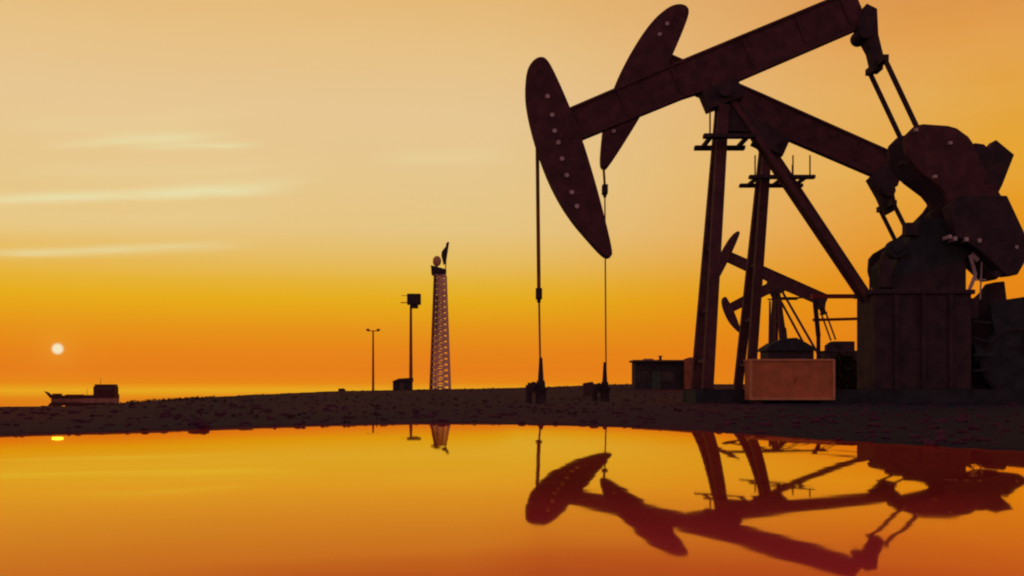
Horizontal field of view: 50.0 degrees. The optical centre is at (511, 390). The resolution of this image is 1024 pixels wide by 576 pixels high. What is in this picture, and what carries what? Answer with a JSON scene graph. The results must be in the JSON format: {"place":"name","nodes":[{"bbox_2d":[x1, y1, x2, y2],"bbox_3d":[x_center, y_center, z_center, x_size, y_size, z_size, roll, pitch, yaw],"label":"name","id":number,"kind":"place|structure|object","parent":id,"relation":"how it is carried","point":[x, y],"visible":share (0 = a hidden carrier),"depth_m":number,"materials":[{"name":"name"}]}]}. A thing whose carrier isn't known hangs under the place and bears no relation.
{"place":"outdoors","nodes":[
{"label":"outdoors","id":0,"kind":"place"},
{"bbox_2d":[0,391,322,406],"bbox_3d":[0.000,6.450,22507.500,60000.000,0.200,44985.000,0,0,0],"label":"sea","id":1,"kind":"structure","parent":0,"point":[22,398],"depth_m":1366.76,"materials":[{"name":"orange liquid"}]},
{"bbox_2d":[44,378,118,400],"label":"cargo ship","id":2,"kind":"object","parent":1,"relation":"on","point":[105,392],"visible":0.98,"depth_m":686.60,"materials":[{"name":"paint"}]},
{"bbox_2d":[0,423,1023,575],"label":"water","id":3,"kind":"structure","parent":0,"point":[442,499],"depth_m":3.40,"materials":[{"name":"orange liquid"}]},
{"bbox_2d":[0,383,1023,450],"bbox_3d":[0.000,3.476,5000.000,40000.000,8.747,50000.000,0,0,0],"label":"ground","id":4,"kind":"structure","parent":0,"point":[1013,439],"depth_m":15.35,"materials":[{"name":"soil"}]},
{"bbox_2d":[366,329,379,390],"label":"light mast","id":5,"kind":"object","parent":4,"relation":"on","point":[373,356],"visible":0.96,"depth_m":149.90,"materials":[{"name":"black metal"}]},
{"bbox_2d":[392,378,412,389],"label":"cabin","id":6,"kind":"object","parent":4,"relation":"on","point":[402,383],"visible":0.76,"depth_m":146.00,"materials":[{"name":"metal"}]},
{"bbox_2d":[401,294,420,388],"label":"floodlight mast","id":7,"kind":"object","parent":4,"relation":"on","point":[413,301],"visible":0.95,"depth_m":149.79,"materials":[{"name":"metal"}]},
{"bbox_2d":[429,242,450,389],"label":"lattice tower","id":8,"kind":"structure","parent":4,"relation":"on","point":[439,292],"depth_m":148.98,"materials":[{"name":"metal"}]},
{"bbox_2d":[526,357,547,402],"bbox_3d":[0.677,-0.225,30.000,0.611,1.350,0.400,0,0,0],"label":"wellhead","id":9,"kind":"object","parent":4,"relation":"on","point":[538,388],"visible":0.93,"depth_m":29.89,"materials":[{"name":"metal"}]},
{"bbox_2d":[582,382,593,395],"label":"concrete block","id":10,"kind":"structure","parent":4,"relation":"on","point":[587,389],"depth_m":59.50,"materials":[{"name":"concrete"}]},
{"bbox_2d":[592,362,610,400],"bbox_3d":[2.849,-0.225,35.000,0.611,1.350,0.400,0,0,0],"label":"wellhead","id":11,"kind":"object","parent":4,"relation":"on","point":[602,388],"visible":0.91,"depth_m":34.90,"materials":[{"name":"metal"}]},
{"bbox_2d":[629,356,683,388],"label":"site hut","id":12,"kind":"object","parent":4,"relation":"on","point":[660,373],"visible":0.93,"depth_m":93.60,"materials":[{"name":"black paint"}]},
{"bbox_2d":[637,372,648,380],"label":"window","id":13,"kind":"structure","parent":12,"relation":"in","point":[641,376],"depth_m":93.53,"materials":[{"name":"black glass"}]},
{"bbox_2d":[652,371,660,388],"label":"door","id":14,"kind":"structure","parent":12,"relation":"in","point":[656,375],"depth_m":93.58,"materials":[{"name":"green paint"}]},
{"bbox_2d":[662,372,673,380],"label":"window","id":15,"kind":"structure","parent":12,"relation":"in","point":[666,376],"depth_m":93.53,"materials":[{"name":"black glass"}]},
{"bbox_2d":[684,357,692,388],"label":"storage tank","id":16,"kind":"object","parent":4,"relation":"on","point":[687,370],"visible":0.57,"depth_m":92.52,"materials":[{"name":"metal"}]},
{"bbox_2d":[721,279,784,340],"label":"pump jack","id":17,"kind":"object","parent":4,"relation":"on","point":[773,288],"visible":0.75,"depth_m":67.78,"materials":[{"name":"red paint"}]},
{"bbox_2d":[525,0,1023,402],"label":"pump jack","id":18,"kind":"object","parent":4,"relation":"on","point":[930,329],"visible":0.98,"depth_m":29.58,"materials":[{"name":"red paint"}]},
{"bbox_2d":[758,301,815,358],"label":"pump shed","id":19,"kind":"structure","parent":4,"relation":"on","point":[784,347],"depth_m":61.00,"materials":[{"name":"metal"}]},
{"bbox_2d":[720,231,856,387],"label":"pump jack","id":20,"kind":"object","parent":4,"relation":"on","point":[800,290],"visible":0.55,"depth_m":84.85,"materials":[{"name":"red paint"}]},
{"bbox_2d":[743,359,834,403],"bbox_3d":[7.159,-0.129,28.395,2.171,1.349,0.810,0,0,0],"label":"equipment cabinet","id":21,"kind":"object","parent":4,"relation":"on","point":[790,379],"visible":0.84,"depth_m":28.03,"materials":[{"name":"metal"}]},
{"bbox_2d":[600,4,1013,388],"bbox_3d":[9.569,-5.819,35.000,13.514,12.838,2.220,0,0,0],"label":"pump jack","id":22,"kind":"object","parent":4,"relation":"on","point":[655,47],"visible":0.48,"depth_m":34.76,"materials":[{"name":"red paint"}]},
{"bbox_2d":[811,279,871,358],"bbox_3d":[12.062,-2.239,39.972,2.292,5.178,0.215,0,0,0],"label":"walkway railing","id":23,"kind":"object","parent":4,"relation":"on","point":[814,298],"visible":0.44,"depth_m":39.93,"materials":[{"name":"black metal"}]},
{"bbox_2d":[832,352,856,388],"bbox_3d":[11.497,-0.466,38.010,1.593,1.752,1.123,0,0,0],"label":"shrub","id":24,"kind":"object","parent":4,"relation":"on","point":[842,364],"visible":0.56,"depth_m":37.80,"materials":[{"name":"green plant"}]},
{"bbox_2d":[0,0,1023,390],"label":"sky","id":25,"kind":"structure","parent":0,"point":[196,195],"materials":[{"name":"orange"}]}
]}

